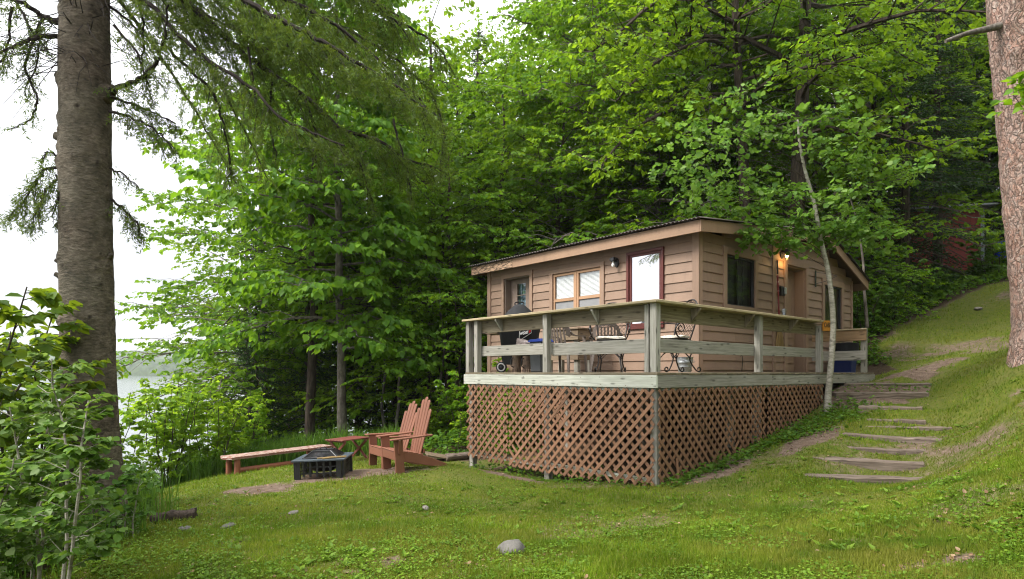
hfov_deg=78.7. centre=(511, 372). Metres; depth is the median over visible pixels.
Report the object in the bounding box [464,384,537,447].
understorey bush
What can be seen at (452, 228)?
maple tree
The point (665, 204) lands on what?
basswood tree
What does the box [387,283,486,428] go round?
young tree
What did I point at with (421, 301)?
spruce tree
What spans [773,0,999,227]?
maple tree
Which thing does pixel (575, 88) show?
basswood tree
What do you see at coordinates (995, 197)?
maple tree
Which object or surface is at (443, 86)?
maple tree
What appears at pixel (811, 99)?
basswood tree
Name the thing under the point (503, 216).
maple tree
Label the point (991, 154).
fir tree
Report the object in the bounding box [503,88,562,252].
fir tree
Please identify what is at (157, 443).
shore shrub
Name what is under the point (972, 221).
shed
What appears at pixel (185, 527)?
rock
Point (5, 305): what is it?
chokecherry bush
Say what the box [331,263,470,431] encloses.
young tree
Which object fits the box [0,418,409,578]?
tall grass
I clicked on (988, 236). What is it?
understorey bush
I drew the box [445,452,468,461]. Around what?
stump log
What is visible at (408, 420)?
adirondack chair
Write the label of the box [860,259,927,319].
understorey bush
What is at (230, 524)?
rock
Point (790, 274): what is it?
door
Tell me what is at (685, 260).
cabin
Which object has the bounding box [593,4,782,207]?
birch tree
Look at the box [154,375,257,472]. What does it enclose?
shore shrub
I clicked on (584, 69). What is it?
maple tree
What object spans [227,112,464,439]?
basswood tree
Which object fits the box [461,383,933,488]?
edge weeds
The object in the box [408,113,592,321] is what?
basswood tree
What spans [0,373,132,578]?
aspen sapling
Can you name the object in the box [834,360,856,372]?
recycling box
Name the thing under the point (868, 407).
timber step
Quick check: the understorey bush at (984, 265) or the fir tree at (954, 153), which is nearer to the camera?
the understorey bush at (984, 265)
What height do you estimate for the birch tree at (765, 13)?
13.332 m
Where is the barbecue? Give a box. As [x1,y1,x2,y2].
[485,301,539,371]
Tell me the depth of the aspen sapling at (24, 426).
4.64 m
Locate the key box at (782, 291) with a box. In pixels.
[779,286,786,295]
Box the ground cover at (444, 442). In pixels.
[0,250,1006,578]
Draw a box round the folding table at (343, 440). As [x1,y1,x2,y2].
[325,436,368,458]
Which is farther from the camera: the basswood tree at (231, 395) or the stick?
the basswood tree at (231, 395)
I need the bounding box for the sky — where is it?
[0,0,992,350]
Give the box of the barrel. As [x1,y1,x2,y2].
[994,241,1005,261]
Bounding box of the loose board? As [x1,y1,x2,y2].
[425,451,445,458]
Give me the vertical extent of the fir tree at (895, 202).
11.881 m
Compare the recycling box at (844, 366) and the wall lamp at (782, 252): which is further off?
the recycling box at (844, 366)
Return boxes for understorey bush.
[395,383,458,441]
[431,363,508,440]
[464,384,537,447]
[492,357,563,440]
[557,396,594,427]
[852,241,908,297]
[853,279,905,336]
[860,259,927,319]
[892,262,953,283]
[893,271,951,302]
[933,260,991,285]
[954,234,1006,281]
[980,215,1006,270]
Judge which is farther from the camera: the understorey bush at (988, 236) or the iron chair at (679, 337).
the understorey bush at (988, 236)
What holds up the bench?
on the ground at (968, 344)
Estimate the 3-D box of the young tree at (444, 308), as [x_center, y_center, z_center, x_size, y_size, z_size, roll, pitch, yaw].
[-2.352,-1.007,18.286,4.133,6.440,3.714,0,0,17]
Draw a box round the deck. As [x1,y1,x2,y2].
[462,299,874,485]
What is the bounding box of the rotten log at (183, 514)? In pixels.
[149,507,197,523]
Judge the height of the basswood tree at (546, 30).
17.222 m
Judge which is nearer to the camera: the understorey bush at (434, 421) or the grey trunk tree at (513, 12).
the understorey bush at (434, 421)
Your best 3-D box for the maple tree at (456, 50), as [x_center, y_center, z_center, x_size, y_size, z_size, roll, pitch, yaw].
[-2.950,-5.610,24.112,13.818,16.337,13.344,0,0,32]
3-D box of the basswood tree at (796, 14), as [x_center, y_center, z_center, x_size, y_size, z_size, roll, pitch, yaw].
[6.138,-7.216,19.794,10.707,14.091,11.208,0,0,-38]
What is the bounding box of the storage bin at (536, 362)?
[528,338,553,371]
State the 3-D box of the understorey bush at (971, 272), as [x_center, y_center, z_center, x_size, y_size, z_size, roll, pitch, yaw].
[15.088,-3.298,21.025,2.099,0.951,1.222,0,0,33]
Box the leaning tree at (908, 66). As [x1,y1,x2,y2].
[721,0,965,227]
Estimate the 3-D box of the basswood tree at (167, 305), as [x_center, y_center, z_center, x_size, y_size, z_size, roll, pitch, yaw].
[-7.629,-3.104,21.004,10.469,13.778,10.958,0,0,29]
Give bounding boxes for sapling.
[0,351,118,578]
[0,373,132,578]
[0,456,69,578]
[74,462,161,537]
[449,411,468,452]
[818,183,904,327]
[986,71,1023,118]
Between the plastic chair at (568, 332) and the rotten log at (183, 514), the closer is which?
the rotten log at (183, 514)
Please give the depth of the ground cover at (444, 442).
14.80 m
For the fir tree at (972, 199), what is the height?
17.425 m
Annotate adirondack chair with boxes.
[364,401,422,468]
[376,397,446,473]
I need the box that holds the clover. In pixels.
[22,329,1023,578]
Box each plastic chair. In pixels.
[551,327,587,371]
[589,324,622,371]
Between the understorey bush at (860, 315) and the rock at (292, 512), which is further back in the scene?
the understorey bush at (860, 315)
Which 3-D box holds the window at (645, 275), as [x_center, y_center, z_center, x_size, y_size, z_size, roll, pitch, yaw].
[2.461,-1.540,11.559,0.052,1.460,0.840,0,0,-41]
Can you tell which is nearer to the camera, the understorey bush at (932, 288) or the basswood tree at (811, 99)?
the understorey bush at (932, 288)
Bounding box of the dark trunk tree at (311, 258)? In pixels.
[164,0,449,439]
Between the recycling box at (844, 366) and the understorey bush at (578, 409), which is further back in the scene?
the understorey bush at (578, 409)
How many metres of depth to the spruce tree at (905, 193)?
20.18 m
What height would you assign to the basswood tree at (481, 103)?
11.243 m
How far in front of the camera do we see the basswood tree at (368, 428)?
26.33 m
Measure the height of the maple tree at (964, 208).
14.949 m
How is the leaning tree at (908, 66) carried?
on the ground at (968, 344)
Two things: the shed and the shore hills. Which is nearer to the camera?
the shed
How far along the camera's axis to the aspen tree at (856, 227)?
11.03 m
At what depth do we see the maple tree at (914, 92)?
21.83 m
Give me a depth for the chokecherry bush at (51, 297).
5.99 m
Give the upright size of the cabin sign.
0.204 m
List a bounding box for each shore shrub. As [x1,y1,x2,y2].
[118,388,159,471]
[131,372,219,488]
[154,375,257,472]
[204,390,274,452]
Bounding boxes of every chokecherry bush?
[0,287,110,513]
[0,300,13,313]
[0,326,123,508]
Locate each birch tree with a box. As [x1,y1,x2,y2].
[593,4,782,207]
[622,0,833,211]
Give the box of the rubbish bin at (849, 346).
[835,342,858,372]
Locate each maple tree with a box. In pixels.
[123,189,351,443]
[164,276,326,455]
[233,0,572,430]
[243,92,526,440]
[297,57,590,410]
[323,105,467,409]
[327,127,539,443]
[405,51,671,417]
[450,0,681,246]
[471,20,581,212]
[474,0,821,263]
[517,0,821,231]
[603,0,996,226]
[662,4,918,313]
[666,0,951,254]
[721,0,1005,259]
[762,0,993,201]
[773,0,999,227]
[776,121,947,318]
[886,3,999,244]
[891,0,1003,239]
[961,25,993,142]
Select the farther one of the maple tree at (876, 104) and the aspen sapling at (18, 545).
the maple tree at (876, 104)
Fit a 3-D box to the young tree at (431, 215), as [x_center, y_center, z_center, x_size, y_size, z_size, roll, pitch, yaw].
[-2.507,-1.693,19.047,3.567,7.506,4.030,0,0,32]
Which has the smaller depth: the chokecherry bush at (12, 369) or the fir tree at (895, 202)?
the chokecherry bush at (12, 369)
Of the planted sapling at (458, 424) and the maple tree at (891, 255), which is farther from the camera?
the maple tree at (891, 255)
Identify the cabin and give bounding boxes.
[469,216,871,446]
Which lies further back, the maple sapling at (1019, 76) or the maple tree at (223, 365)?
the maple tree at (223, 365)
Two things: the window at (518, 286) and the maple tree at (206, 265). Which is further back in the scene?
the maple tree at (206, 265)
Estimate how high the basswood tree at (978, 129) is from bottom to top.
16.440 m
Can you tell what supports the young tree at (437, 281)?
on the ground at (968, 344)
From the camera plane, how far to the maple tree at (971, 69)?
26.56 m
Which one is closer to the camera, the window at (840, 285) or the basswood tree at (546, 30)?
the window at (840, 285)
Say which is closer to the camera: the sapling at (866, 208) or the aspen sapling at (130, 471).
the aspen sapling at (130, 471)
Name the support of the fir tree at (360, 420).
on the ground at (968, 344)
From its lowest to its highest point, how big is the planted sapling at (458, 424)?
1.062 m
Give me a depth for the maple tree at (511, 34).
31.01 m
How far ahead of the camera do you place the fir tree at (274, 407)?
22.65 m
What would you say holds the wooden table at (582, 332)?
on the deck
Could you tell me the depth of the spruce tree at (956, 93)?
21.56 m
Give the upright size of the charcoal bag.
0.306 m
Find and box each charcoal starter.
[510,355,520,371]
[521,356,530,371]
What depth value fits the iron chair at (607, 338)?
9.64 m
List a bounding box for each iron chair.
[589,302,630,371]
[660,299,700,371]
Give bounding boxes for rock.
[177,526,190,530]
[220,522,235,528]
[288,510,298,514]
[496,539,525,555]
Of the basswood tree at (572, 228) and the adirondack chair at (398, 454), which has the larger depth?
the basswood tree at (572, 228)
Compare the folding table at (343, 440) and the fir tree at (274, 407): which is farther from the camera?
the fir tree at (274, 407)
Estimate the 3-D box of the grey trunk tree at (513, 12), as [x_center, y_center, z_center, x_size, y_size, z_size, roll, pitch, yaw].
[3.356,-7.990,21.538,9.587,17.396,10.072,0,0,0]
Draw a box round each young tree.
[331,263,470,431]
[344,270,457,430]
[360,230,486,397]
[375,268,486,424]
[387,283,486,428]
[393,201,484,427]
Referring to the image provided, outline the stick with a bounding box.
[322,456,345,458]
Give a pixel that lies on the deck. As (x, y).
(651, 314)
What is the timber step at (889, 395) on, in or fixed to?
on the ground at (968, 344)
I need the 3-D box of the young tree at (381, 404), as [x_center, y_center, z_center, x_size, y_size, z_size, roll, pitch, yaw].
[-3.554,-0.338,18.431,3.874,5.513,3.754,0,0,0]
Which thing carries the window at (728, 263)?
in the cabin
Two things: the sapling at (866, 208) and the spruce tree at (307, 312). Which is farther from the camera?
the spruce tree at (307, 312)
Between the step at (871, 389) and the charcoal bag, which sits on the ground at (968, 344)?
the step at (871, 389)
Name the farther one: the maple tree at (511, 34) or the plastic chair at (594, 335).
the maple tree at (511, 34)
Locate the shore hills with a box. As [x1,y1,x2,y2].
[2,350,323,375]
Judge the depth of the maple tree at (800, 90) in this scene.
16.39 m
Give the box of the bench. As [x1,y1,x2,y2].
[220,444,331,474]
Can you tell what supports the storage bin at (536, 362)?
on the deck
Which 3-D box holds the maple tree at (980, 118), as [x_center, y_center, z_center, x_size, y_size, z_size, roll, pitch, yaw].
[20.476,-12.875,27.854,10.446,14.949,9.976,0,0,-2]
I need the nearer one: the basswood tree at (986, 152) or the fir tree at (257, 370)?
the fir tree at (257, 370)
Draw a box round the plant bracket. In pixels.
[815,270,836,286]
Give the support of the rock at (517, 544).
on the ground at (968, 344)
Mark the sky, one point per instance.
(23, 264)
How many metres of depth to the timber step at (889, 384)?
12.07 m
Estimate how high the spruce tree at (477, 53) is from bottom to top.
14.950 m
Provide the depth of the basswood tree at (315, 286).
15.46 m
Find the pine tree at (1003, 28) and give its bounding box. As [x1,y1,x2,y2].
[944,0,1023,367]
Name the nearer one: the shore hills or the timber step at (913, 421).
the timber step at (913, 421)
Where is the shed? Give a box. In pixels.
[822,202,997,274]
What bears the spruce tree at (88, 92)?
on the ground at (968, 344)
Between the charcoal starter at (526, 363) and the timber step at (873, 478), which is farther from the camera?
the charcoal starter at (526, 363)
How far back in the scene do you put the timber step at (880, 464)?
8.25 m
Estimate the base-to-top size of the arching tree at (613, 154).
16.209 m
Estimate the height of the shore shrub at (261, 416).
2.152 m
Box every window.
[501,270,532,314]
[549,261,604,309]
[626,246,664,329]
[722,246,758,311]
[821,278,843,328]
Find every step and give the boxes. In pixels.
[805,473,923,483]
[812,457,924,470]
[832,386,930,391]
[832,392,928,399]
[839,382,931,385]
[842,432,943,442]
[847,446,925,454]
[858,405,921,409]
[866,418,925,424]
[866,425,951,430]
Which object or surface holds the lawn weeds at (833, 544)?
on the ground at (968, 344)
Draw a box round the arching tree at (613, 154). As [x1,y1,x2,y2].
[542,0,936,221]
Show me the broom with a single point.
(779, 340)
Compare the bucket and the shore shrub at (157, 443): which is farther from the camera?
the shore shrub at (157, 443)
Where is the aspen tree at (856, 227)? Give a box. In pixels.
[647,66,935,411]
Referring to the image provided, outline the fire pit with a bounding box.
[291,447,353,479]
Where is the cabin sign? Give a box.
[822,320,829,330]
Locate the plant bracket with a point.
(820, 282)
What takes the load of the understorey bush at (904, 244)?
on the ground at (968, 344)
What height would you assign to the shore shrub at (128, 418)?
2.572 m
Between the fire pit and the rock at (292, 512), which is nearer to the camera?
the rock at (292, 512)
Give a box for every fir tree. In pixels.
[202,227,298,455]
[270,258,329,434]
[315,154,416,435]
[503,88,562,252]
[836,0,941,309]
[880,1,999,243]
[919,4,999,227]
[949,4,1004,253]
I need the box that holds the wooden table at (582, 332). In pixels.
[551,327,594,371]
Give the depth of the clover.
5.20 m
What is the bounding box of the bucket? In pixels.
[677,357,694,371]
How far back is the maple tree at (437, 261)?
27.01 m
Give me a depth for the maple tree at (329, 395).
18.23 m
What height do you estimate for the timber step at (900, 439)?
0.261 m
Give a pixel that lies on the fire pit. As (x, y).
(309, 464)
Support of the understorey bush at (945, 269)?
on the ground at (968, 344)
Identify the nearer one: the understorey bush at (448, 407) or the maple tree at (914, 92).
the understorey bush at (448, 407)
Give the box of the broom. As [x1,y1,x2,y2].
[775,260,783,346]
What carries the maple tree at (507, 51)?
on the ground at (968, 344)
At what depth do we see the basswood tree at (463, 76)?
25.65 m
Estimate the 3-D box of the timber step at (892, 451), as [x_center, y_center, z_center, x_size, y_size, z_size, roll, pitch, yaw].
[5.190,1.173,8.757,1.040,0.255,0.128,0,0,26]
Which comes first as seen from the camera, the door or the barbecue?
the barbecue
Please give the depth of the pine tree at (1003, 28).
10.40 m
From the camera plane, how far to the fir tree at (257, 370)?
18.37 m
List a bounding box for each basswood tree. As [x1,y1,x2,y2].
[115,67,401,443]
[162,0,464,434]
[172,252,355,461]
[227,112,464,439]
[234,201,379,437]
[328,21,581,393]
[355,44,616,408]
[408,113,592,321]
[455,0,793,254]
[487,0,787,242]
[510,7,673,221]
[547,0,940,302]
[569,0,921,226]
[716,17,896,207]
[836,0,998,212]
[881,0,999,228]
[916,0,999,227]
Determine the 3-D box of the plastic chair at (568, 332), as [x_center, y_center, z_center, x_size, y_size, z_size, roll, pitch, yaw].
[0.912,-0.450,10.977,0.624,0.899,0.644,0,0,38]
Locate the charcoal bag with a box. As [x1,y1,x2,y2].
[516,338,529,355]
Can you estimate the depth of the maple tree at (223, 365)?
18.78 m
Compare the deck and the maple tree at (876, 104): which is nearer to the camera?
the deck
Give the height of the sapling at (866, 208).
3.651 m
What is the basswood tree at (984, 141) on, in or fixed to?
on the ground at (968, 344)
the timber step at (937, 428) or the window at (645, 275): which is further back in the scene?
the window at (645, 275)
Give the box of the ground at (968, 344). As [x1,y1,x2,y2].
[0,224,1023,578]
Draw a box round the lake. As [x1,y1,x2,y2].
[0,376,444,479]
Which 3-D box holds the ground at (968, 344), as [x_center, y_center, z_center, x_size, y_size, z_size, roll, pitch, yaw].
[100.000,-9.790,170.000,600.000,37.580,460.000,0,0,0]
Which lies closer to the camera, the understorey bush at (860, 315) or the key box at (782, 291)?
the key box at (782, 291)
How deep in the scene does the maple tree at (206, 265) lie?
21.84 m
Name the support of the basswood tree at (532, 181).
on the ground at (968, 344)
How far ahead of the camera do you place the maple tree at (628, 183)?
20.86 m
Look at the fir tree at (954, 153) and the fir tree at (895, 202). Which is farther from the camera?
the fir tree at (954, 153)
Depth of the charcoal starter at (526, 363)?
10.61 m
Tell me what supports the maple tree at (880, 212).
on the ground at (968, 344)
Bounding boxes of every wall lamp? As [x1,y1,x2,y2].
[610,257,618,266]
[780,249,789,258]
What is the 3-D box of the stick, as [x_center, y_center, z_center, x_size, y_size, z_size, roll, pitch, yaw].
[-2.796,1.340,9.809,0.366,0.034,0.031,0,0,-21]
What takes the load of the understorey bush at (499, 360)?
on the ground at (968, 344)
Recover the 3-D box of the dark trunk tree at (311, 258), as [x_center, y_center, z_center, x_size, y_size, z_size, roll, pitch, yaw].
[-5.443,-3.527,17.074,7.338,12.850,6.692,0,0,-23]
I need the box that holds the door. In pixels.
[788,271,793,371]
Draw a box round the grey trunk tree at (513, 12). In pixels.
[467,0,747,237]
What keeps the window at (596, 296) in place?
in the cabin
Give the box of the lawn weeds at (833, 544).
[42,380,1023,578]
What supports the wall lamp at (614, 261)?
attached to the cabin
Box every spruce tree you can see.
[0,0,461,528]
[267,135,355,441]
[377,100,457,425]
[430,29,514,414]
[850,0,981,297]
[891,0,1001,284]

